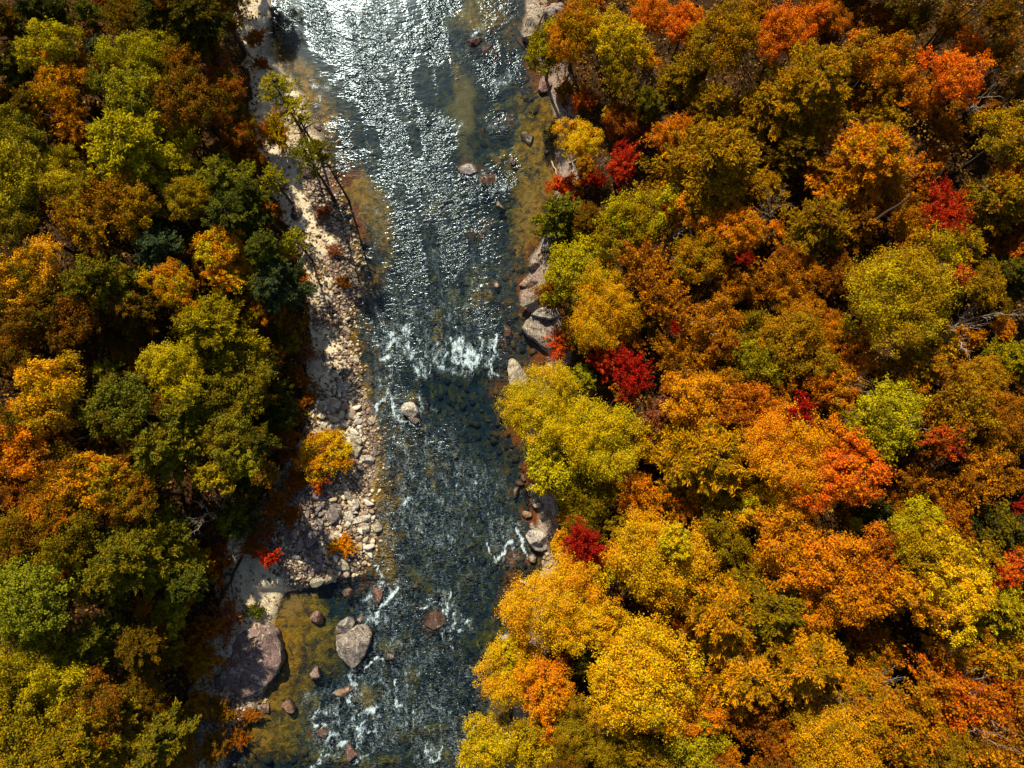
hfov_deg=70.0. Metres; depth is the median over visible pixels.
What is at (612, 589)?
broadleaf tree
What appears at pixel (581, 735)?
broadleaf tree
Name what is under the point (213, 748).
shrub
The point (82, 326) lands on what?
broadleaf tree
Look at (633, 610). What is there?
twiggy tree
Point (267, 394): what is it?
shrub
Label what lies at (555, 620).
broadleaf tree
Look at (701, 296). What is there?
twiggy tree
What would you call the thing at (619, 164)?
twiggy tree
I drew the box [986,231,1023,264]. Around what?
twiggy tree
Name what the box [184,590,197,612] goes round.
shrub
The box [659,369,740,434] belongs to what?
broadleaf tree
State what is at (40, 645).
broadleaf tree
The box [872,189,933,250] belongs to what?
broadleaf tree
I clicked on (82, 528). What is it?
broadleaf tree
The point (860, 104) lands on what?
broadleaf tree
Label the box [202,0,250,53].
broadleaf tree
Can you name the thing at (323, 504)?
cobble
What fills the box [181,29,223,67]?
broadleaf tree
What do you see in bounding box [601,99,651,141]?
broadleaf tree
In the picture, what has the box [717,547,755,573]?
twiggy tree
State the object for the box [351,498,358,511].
boulder
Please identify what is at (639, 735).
twiggy tree
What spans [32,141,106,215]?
broadleaf tree
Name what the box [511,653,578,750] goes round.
broadleaf tree
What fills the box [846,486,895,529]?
broadleaf tree
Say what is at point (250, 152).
broadleaf tree
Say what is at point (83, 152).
twiggy tree
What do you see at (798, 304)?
broadleaf tree
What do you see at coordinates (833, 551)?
broadleaf tree
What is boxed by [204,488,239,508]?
bare tree
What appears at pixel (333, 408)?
boulder
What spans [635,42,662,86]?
twiggy tree
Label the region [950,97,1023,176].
broadleaf tree
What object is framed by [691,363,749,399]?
twiggy tree
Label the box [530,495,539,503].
rock slab
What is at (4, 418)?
broadleaf tree
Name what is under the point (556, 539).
broadleaf tree
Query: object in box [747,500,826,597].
broadleaf tree
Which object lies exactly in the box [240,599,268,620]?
shrub
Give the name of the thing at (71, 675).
broadleaf tree
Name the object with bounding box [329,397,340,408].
cobble
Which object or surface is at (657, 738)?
broadleaf tree
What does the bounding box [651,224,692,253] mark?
bare tree
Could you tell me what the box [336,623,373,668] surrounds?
boulder
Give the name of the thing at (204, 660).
shrub
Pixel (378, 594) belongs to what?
boulder
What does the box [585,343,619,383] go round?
twiggy tree
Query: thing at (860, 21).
twiggy tree
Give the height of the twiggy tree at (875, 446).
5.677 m
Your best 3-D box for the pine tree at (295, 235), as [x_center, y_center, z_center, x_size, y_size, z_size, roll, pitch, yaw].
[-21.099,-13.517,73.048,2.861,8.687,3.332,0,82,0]
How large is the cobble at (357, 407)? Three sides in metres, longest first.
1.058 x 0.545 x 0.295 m
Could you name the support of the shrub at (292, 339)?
on the ground
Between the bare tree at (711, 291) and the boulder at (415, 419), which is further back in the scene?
the boulder at (415, 419)
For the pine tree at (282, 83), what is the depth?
69.52 m
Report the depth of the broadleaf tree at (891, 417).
59.06 m
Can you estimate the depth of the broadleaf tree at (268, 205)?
70.67 m
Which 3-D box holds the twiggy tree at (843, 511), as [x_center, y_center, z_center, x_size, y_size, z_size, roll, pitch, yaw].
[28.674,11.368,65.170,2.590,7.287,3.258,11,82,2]
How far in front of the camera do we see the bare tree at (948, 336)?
62.26 m
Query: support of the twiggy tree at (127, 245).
on the ground
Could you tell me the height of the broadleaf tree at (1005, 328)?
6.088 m
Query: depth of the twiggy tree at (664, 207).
68.69 m
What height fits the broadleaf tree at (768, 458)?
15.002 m
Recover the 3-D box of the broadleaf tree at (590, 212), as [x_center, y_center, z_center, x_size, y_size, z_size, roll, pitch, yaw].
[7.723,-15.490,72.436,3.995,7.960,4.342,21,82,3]
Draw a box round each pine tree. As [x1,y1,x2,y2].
[0,1,55,65]
[0,46,39,96]
[9,85,68,139]
[72,0,127,57]
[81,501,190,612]
[83,33,115,62]
[89,356,125,381]
[100,285,171,347]
[127,409,207,490]
[129,696,202,767]
[130,0,206,75]
[131,223,188,276]
[134,213,170,234]
[143,179,184,220]
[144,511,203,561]
[160,382,220,440]
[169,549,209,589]
[212,501,261,542]
[226,175,282,233]
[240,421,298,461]
[244,228,289,266]
[250,256,319,316]
[257,70,307,139]
[257,161,294,204]
[275,94,315,147]
[281,225,314,261]
[284,133,336,202]
[309,137,349,200]
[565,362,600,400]
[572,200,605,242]
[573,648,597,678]
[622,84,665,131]
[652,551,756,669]
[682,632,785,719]
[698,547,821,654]
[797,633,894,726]
[999,374,1023,444]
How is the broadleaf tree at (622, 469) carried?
on the ground
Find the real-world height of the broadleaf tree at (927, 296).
14.416 m
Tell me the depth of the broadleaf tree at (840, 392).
62.66 m
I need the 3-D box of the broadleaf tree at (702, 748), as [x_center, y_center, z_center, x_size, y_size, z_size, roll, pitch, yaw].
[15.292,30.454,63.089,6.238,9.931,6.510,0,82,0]
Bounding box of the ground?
[0,0,1023,767]
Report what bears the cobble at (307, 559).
on the ground
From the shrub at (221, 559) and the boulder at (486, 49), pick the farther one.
the boulder at (486, 49)
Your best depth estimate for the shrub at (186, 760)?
68.69 m
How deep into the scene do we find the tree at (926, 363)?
61.90 m
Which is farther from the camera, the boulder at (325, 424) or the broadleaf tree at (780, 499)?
the boulder at (325, 424)
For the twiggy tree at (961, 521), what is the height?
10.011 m
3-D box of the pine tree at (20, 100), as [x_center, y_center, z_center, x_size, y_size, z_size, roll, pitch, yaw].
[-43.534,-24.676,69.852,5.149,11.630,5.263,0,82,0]
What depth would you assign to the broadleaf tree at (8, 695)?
57.99 m
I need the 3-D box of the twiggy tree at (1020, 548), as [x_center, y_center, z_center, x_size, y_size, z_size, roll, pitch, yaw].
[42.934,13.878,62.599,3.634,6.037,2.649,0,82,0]
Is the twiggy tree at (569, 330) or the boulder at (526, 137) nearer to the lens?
the twiggy tree at (569, 330)
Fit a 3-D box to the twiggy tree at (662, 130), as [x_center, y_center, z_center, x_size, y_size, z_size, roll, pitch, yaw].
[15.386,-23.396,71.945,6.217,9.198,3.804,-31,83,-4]
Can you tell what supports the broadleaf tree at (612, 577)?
on the ground
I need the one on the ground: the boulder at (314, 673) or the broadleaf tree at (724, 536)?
the broadleaf tree at (724, 536)
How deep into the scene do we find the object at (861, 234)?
64.67 m
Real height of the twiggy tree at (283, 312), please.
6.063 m
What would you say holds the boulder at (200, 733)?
on the ground
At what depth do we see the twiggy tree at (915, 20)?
67.19 m
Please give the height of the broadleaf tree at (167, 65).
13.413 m
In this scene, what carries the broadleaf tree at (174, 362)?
on the ground
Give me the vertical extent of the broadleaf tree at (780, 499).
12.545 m
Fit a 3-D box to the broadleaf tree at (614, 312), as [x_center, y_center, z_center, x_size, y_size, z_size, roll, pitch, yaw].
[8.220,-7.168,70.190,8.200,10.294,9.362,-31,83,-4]
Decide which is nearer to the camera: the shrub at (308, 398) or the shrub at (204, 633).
the shrub at (204, 633)
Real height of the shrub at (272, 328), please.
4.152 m
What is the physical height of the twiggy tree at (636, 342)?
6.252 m
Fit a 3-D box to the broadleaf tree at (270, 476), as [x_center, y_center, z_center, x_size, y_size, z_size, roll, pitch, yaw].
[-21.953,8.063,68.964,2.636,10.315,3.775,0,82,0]
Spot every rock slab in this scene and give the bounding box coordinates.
[516,37,535,57]
[519,273,538,287]
[519,285,540,307]
[522,0,545,42]
[522,316,554,352]
[527,483,537,496]
[528,255,540,270]
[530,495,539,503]
[531,307,559,320]
[533,502,543,507]
[541,235,555,252]
[544,2,564,21]
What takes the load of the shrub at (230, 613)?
on the ground
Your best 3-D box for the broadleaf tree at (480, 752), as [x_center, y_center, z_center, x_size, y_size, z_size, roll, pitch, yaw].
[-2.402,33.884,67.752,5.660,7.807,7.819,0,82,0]
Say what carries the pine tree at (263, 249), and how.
on the ground
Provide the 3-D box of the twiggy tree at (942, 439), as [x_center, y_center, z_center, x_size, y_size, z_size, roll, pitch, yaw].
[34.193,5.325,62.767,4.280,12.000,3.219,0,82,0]
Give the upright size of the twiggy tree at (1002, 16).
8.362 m
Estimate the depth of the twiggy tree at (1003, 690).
56.48 m
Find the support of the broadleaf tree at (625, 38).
on the ground
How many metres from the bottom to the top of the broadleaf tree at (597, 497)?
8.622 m
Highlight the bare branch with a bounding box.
[864,182,911,228]
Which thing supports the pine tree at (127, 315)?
on the ground
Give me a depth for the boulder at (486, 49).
81.28 m
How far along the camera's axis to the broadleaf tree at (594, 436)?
63.75 m
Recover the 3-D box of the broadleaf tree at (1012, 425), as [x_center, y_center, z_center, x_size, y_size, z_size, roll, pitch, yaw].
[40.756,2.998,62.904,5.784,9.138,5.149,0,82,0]
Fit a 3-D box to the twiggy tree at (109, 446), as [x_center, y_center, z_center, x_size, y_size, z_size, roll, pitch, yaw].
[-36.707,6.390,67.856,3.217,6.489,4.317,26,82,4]
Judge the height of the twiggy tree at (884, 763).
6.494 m
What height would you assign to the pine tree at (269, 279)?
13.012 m
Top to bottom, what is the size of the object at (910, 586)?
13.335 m
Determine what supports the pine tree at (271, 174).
on the ground
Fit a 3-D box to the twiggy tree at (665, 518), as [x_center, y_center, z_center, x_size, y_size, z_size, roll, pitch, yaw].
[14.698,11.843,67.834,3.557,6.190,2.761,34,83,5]
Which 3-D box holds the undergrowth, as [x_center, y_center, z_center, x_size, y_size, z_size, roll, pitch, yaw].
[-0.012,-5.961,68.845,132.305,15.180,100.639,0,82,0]
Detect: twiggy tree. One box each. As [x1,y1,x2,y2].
[0,78,13,101]
[0,88,13,122]
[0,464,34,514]
[0,507,11,522]
[13,415,93,454]
[21,679,47,724]
[27,195,68,227]
[52,556,83,603]
[62,18,85,46]
[67,11,109,40]
[67,131,115,172]
[68,366,105,415]
[77,393,124,418]
[84,99,104,122]
[87,429,131,459]
[88,423,130,451]
[111,435,133,468]
[116,230,139,250]
[132,593,169,626]
[133,495,168,525]
[138,699,173,731]
[140,314,173,339]
[149,622,188,674]
[178,125,210,160]
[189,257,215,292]
[199,44,243,96]
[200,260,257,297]
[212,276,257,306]
[223,465,279,508]
[263,302,294,326]
[523,280,573,315]
[552,511,589,535]
[557,514,609,567]
[558,300,595,353]
[580,167,610,201]
[580,649,619,684]
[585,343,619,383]
[588,0,609,15]
[604,468,685,522]
[605,140,641,191]
[608,380,642,418]
[610,230,679,312]
[611,342,656,407]
[613,136,632,150]
[616,314,647,354]
[618,599,641,628]
[626,420,665,463]
[628,0,642,18]
[632,727,651,743]
[633,314,669,342]
[633,597,658,622]
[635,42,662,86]
[637,272,700,345]
[638,394,671,440]
[639,110,695,162]
[645,329,706,386]
[646,602,690,637]
[654,319,682,348]
[656,147,675,183]
[656,192,683,237]
[657,492,691,527]
[658,643,697,686]
[663,227,685,253]
[665,482,723,528]
[674,45,712,69]
[691,282,710,304]
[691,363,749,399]
[692,344,708,366]
[695,695,758,744]
[706,259,745,316]
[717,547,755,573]
[721,262,784,309]
[730,249,755,274]
[732,0,773,28]
[735,696,803,767]
[781,389,817,432]
[787,368,817,388]
[791,162,823,202]
[791,694,813,720]
[811,389,849,428]
[812,163,844,200]
[812,248,865,296]
[815,27,846,50]
[818,499,857,530]
[825,415,861,444]
[835,0,870,49]
[836,319,881,373]
[839,614,885,653]
[850,59,914,127]
[852,438,884,474]
[871,450,918,480]
[877,544,925,578]
[877,757,891,767]
[878,480,917,518]
[882,0,942,40]
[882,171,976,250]
[883,759,905,767]
[885,463,964,509]
[886,150,946,196]
[889,72,944,123]
[891,368,943,436]
[894,262,977,308]
[894,422,969,462]
[899,175,942,204]
[899,437,945,471]
[899,644,1000,736]
[905,0,966,26]
[908,46,931,75]
[910,408,940,448]
[915,483,976,555]
[916,105,970,153]
[916,145,954,176]
[920,96,968,135]
[922,0,1004,49]
[924,0,979,55]
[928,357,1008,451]
[933,434,1016,515]
[937,665,1023,742]
[941,356,970,376]
[944,324,990,357]
[945,699,1023,767]
[952,430,1023,467]
[954,76,1003,115]
[964,31,1022,88]
[965,553,997,572]
[969,46,1023,139]
[974,0,1023,45]
[978,9,1023,81]
[984,214,1023,240]
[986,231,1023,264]
[987,548,1023,590]
[990,463,1023,497]
[990,572,1023,602]
[992,495,1023,516]
[1013,542,1023,560]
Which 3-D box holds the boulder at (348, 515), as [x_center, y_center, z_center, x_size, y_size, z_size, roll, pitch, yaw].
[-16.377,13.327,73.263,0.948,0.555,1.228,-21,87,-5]
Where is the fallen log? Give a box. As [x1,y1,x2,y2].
[201,557,242,618]
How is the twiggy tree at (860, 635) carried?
on the ground
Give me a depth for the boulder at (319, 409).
74.39 m
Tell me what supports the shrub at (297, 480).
on the ground
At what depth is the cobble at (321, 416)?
74.24 m
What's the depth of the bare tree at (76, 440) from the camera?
67.69 m
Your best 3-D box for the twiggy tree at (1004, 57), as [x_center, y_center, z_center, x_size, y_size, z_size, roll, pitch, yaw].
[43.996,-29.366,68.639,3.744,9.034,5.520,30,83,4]
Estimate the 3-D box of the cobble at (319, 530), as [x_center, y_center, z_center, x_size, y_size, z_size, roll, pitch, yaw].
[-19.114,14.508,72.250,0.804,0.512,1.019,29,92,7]
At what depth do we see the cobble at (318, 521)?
72.18 m
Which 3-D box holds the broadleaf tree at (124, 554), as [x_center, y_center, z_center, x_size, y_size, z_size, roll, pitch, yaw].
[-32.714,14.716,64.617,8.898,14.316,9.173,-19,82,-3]
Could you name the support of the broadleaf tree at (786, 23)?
on the ground
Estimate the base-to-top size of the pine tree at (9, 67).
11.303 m
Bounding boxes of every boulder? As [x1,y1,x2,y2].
[197,727,208,742]
[214,674,224,689]
[220,624,285,699]
[258,703,269,712]
[281,696,295,713]
[291,206,301,219]
[301,169,310,177]
[302,528,317,547]
[309,610,323,624]
[309,664,320,679]
[310,577,324,587]
[313,122,321,129]
[313,398,323,413]
[313,560,322,571]
[314,726,327,739]
[319,420,330,434]
[324,398,340,412]
[325,530,338,542]
[325,567,334,584]
[327,503,341,523]
[332,419,349,429]
[332,683,354,697]
[335,558,349,570]
[335,616,356,633]
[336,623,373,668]
[338,382,350,393]
[341,486,352,500]
[342,588,352,598]
[344,511,353,522]
[344,743,358,762]
[345,413,359,419]
[349,433,361,445]
[351,443,362,456]
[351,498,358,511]
[352,513,370,524]
[353,355,359,362]
[357,612,365,622]
[360,455,374,463]
[360,523,369,532]
[367,417,375,424]
[371,521,382,531]
[372,583,383,603]
[373,443,378,455]
[385,653,393,659]
[401,402,419,416]
[407,415,420,424]
[421,605,446,629]
[457,164,477,176]
[466,37,482,47]
[479,170,495,187]
[482,42,491,55]
[492,280,500,287]
[496,201,504,210]
[504,326,511,336]
[507,358,527,387]
[509,157,515,165]
[513,486,518,497]
[515,479,523,485]
[520,132,533,144]
[521,511,531,517]
[525,528,546,551]
[528,553,535,562]
[529,521,535,528]
[538,76,551,93]
[539,511,548,519]
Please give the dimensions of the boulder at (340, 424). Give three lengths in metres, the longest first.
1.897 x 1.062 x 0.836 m
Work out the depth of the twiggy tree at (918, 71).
69.31 m
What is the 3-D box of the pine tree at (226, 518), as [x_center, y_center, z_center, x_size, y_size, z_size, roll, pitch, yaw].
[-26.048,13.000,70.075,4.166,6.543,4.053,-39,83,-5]
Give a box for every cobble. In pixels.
[283,531,289,538]
[286,539,292,545]
[290,554,299,559]
[291,529,297,540]
[296,537,303,552]
[304,555,310,562]
[305,509,309,518]
[311,492,320,501]
[312,549,319,554]
[314,518,322,525]
[314,526,322,534]
[315,555,322,563]
[317,413,326,419]
[320,501,325,507]
[325,391,331,397]
[328,497,336,502]
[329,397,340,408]
[330,415,339,422]
[333,554,338,562]
[337,410,344,419]
[341,402,347,410]
[343,570,349,577]
[347,408,354,417]
[350,428,358,434]
[352,405,360,409]
[354,418,362,424]
[358,541,362,550]
[363,544,374,549]
[364,499,373,505]
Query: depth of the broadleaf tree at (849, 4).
69.17 m
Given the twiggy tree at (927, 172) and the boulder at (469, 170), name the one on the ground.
the twiggy tree at (927, 172)
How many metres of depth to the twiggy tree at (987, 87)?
67.40 m
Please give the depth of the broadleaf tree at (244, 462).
64.77 m
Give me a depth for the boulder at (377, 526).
73.43 m
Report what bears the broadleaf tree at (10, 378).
on the ground
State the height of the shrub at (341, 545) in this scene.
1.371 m
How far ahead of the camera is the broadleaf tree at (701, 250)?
65.56 m
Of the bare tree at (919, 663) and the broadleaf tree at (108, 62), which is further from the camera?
the broadleaf tree at (108, 62)
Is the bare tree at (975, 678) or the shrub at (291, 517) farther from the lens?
the shrub at (291, 517)
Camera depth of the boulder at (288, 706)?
70.97 m
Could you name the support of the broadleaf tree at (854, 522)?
on the ground
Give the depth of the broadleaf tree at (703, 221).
66.62 m
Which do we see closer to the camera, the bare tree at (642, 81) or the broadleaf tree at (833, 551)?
the broadleaf tree at (833, 551)
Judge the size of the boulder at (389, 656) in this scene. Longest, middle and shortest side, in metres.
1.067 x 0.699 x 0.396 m
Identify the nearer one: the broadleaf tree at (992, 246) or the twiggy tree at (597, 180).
the broadleaf tree at (992, 246)
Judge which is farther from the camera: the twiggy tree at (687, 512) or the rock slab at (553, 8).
the rock slab at (553, 8)
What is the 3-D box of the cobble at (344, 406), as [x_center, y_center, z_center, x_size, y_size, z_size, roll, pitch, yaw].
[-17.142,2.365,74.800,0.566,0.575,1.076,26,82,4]
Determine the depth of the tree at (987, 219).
62.86 m
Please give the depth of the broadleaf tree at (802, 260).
64.92 m
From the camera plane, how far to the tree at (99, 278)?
62.71 m
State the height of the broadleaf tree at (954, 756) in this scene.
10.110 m
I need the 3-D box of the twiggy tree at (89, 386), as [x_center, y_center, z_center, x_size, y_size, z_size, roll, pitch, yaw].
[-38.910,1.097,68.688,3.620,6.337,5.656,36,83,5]
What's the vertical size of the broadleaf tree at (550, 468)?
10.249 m
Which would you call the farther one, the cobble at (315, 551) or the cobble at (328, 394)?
the cobble at (328, 394)
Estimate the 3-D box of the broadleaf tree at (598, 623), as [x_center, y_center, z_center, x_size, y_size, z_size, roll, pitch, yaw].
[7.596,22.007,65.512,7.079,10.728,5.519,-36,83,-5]
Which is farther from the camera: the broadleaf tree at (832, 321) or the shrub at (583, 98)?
the shrub at (583, 98)
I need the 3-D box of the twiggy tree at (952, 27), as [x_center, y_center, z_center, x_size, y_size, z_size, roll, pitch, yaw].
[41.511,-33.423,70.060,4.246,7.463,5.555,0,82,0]
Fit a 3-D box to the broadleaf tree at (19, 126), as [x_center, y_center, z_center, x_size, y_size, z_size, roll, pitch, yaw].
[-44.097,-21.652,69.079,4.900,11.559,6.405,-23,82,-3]
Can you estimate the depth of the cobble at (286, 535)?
71.99 m
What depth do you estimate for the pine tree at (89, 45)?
69.53 m
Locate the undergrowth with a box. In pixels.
[0,0,1023,767]
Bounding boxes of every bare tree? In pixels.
[41,435,89,452]
[158,178,190,227]
[186,499,217,536]
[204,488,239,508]
[225,544,239,562]
[593,157,609,171]
[630,70,654,97]
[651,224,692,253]
[702,269,717,295]
[748,185,791,211]
[754,188,780,222]
[817,692,854,709]
[821,371,867,393]
[825,401,932,431]
[836,666,903,693]
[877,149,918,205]
[910,642,958,672]
[912,310,979,360]
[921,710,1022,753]
[934,324,967,359]
[946,56,1002,116]
[947,299,1022,332]
[963,176,986,229]
[963,666,991,702]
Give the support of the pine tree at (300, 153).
on the ground
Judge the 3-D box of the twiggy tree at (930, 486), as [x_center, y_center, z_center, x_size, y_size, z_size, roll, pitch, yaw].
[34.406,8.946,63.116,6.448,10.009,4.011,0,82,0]
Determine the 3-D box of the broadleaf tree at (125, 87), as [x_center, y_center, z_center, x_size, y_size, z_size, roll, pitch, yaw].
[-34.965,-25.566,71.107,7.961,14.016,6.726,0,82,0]
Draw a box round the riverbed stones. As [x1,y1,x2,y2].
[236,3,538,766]
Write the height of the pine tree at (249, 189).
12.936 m
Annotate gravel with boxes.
[184,0,386,766]
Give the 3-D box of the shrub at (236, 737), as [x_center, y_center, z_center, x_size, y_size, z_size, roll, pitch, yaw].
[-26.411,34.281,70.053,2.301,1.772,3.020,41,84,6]
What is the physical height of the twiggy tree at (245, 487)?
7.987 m
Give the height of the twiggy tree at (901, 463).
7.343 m
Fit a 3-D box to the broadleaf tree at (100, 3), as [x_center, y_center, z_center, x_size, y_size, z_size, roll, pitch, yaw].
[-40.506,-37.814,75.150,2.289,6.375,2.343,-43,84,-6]
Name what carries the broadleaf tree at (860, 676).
on the ground
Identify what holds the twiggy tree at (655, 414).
on the ground
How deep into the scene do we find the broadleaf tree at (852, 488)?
57.57 m
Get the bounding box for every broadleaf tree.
[0,19,6,32]
[0,102,78,178]
[0,135,61,216]
[0,193,79,257]
[0,232,75,318]
[0,286,95,339]
[0,308,80,379]
[0,374,13,380]
[0,398,88,481]
[0,402,22,441]
[0,506,99,577]
[0,549,82,642]
[0,619,72,672]
[0,647,72,710]
[0,686,42,726]
[0,700,56,767]
[6,16,107,102]
[6,349,119,439]
[8,474,96,534]
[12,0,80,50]
[14,434,113,495]
[16,145,68,178]
[19,646,122,727]
[23,46,88,128]
[27,679,160,767]
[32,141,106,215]
[34,293,103,353]
[38,499,123,568]
[42,186,137,258]
[43,451,153,518]
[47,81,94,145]
[50,130,92,172]
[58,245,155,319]
[58,661,157,752]
[63,43,104,98]
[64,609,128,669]
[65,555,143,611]
[75,371,168,444]
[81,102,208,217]
[82,60,165,124]
[85,172,172,244]
[90,0,127,27]
[92,27,181,74]
[95,325,121,349]
[96,51,137,94]
[100,0,145,48]
[103,446,183,528]
[108,664,175,728]
[109,341,148,388]
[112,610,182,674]
[128,266,152,287]
[134,256,199,317]
[134,337,212,405]
[136,378,173,420]
[139,29,214,119]
[147,41,223,142]
[150,595,191,639]
[154,0,223,56]
[160,175,229,222]
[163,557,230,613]
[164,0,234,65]
[167,241,201,270]
[167,286,272,373]
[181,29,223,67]
[183,230,205,258]
[186,545,218,584]
[187,459,235,496]
[188,346,278,415]
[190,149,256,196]
[191,224,244,271]
[191,389,264,469]
[195,364,211,389]
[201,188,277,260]
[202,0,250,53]
[207,64,247,126]
[216,467,237,489]
[218,110,269,163]
[219,131,268,176]
[224,443,276,479]
[228,244,257,285]
[235,303,264,331]
[237,267,262,293]
[244,297,271,326]
[250,450,291,488]
[257,200,280,233]
[455,710,514,767]
[469,628,578,711]
[489,713,566,767]
[493,356,589,465]
[494,542,617,656]
[498,635,527,671]
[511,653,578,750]
[521,12,576,80]
[521,738,589,767]
[524,422,596,502]
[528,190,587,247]
[531,391,652,488]
[536,230,619,308]
[543,0,602,70]
[545,456,624,543]
[547,692,600,762]
[549,526,573,561]
[549,645,578,683]
[549,747,582,767]
[550,115,605,162]
[557,594,638,659]
[561,248,649,355]
[573,153,600,190]
[575,564,620,605]
[582,726,629,767]
[584,612,708,747]
[584,673,642,739]
[585,3,655,84]
[586,182,686,263]
[597,549,641,582]
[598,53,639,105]
[598,511,632,541]
[599,506,724,616]
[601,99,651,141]
[601,100,625,134]
[608,452,630,478]
[610,730,676,767]
[623,293,647,317]
[627,0,679,42]
[631,680,729,743]
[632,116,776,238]
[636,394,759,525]
[647,729,667,746]
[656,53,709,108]
[658,520,691,560]
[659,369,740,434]
[659,383,682,403]
[661,711,734,767]
[665,0,705,62]
[666,222,739,289]
[670,186,742,235]
[679,0,762,81]
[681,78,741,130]
[686,290,749,370]
[692,726,746,767]
[697,487,757,572]
[711,199,788,256]
[713,379,784,442]
[713,476,809,538]
[714,308,785,368]
[720,325,791,389]
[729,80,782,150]
[732,398,850,509]
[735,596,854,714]
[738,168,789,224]
[738,367,801,412]
[738,759,792,767]
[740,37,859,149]
[742,541,758,563]
[742,748,769,767]
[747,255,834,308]
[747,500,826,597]
[749,0,835,82]
[749,304,844,382]
[757,710,820,767]
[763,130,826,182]
[768,456,838,533]
[770,184,855,274]
[770,239,824,281]
[773,284,826,324]
[779,526,893,614]
[786,681,899,767]
[790,425,898,516]
[796,568,859,633]
[798,352,884,418]
[799,0,853,39]
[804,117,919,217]
[813,306,851,356]
[823,315,861,342]
[823,517,863,534]
[829,559,908,629]
[832,0,867,30]
[832,86,869,125]
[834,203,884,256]
[836,676,951,767]
[837,215,979,358]
[839,26,922,94]
[839,372,932,470]
[845,519,911,592]
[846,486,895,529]
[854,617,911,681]
[859,105,911,134]
[863,0,905,48]
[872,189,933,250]
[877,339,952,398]
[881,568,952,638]
[883,0,923,16]
[883,492,946,561]
[891,515,1014,605]
[899,720,1000,767]
[903,554,1002,649]
[905,43,998,123]
[915,622,996,677]
[917,317,960,360]
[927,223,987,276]
[936,23,989,80]
[939,352,1018,400]
[944,257,1014,320]
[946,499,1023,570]
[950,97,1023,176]
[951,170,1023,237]
[965,95,1002,129]
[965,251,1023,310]
[965,386,1023,446]
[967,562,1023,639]
[971,155,1023,219]
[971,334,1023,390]
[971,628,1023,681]
[973,229,1014,256]
[982,315,1017,342]
[996,68,1023,109]
[997,679,1023,717]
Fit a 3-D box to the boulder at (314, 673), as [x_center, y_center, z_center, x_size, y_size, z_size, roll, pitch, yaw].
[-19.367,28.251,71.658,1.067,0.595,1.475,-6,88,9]
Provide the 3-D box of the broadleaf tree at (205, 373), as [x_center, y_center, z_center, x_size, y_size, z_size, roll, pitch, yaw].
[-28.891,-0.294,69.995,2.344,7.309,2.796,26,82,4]
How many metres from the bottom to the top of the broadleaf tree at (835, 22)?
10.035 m
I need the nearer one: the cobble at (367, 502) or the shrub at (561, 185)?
the cobble at (367, 502)
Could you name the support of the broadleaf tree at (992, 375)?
on the ground
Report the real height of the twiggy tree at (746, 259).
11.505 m
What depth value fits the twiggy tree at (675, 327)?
62.52 m
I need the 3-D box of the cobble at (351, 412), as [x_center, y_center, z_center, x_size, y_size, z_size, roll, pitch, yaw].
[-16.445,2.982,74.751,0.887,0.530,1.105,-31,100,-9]
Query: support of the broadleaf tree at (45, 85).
on the ground
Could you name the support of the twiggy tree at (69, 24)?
on the ground
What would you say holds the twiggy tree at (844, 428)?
on the ground
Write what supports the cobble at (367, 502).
on the ground
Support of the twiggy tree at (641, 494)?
on the ground
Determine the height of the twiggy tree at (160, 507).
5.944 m
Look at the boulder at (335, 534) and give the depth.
72.39 m
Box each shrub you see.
[168,736,201,767]
[169,701,200,749]
[176,632,230,691]
[183,540,200,556]
[183,615,229,651]
[183,686,216,720]
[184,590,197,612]
[196,725,229,767]
[203,541,233,589]
[206,693,241,728]
[208,597,241,647]
[222,725,252,755]
[235,533,267,558]
[238,707,263,726]
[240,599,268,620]
[242,25,269,49]
[246,511,280,542]
[250,54,271,71]
[252,547,282,568]
[254,313,297,347]
[254,338,293,374]
[254,381,283,410]
[254,418,303,453]
[256,377,298,435]
[259,102,294,156]
[261,484,290,523]
[270,201,284,223]
[276,244,297,259]
[276,319,305,353]
[276,439,298,463]
[277,398,307,419]
[278,314,312,333]
[281,503,302,530]
[284,364,317,393]
[284,464,309,501]
[291,427,356,483]
[295,334,318,364]
[298,269,311,281]
[299,388,317,410]
[308,469,332,495]
[314,201,334,220]
[324,532,360,559]
[325,245,345,258]
[333,273,352,288]
[543,322,574,361]
[544,172,583,200]
[553,73,577,106]
[569,84,601,116]
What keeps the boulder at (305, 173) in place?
on the ground
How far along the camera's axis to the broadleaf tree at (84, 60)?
67.51 m
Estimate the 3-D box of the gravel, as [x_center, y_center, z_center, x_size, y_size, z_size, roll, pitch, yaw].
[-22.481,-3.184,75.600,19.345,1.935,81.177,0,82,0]
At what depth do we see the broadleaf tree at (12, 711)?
59.02 m
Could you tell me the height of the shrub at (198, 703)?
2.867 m
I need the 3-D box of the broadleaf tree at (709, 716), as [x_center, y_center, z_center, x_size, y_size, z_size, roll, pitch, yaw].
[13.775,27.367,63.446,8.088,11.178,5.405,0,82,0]
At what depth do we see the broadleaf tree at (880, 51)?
65.53 m

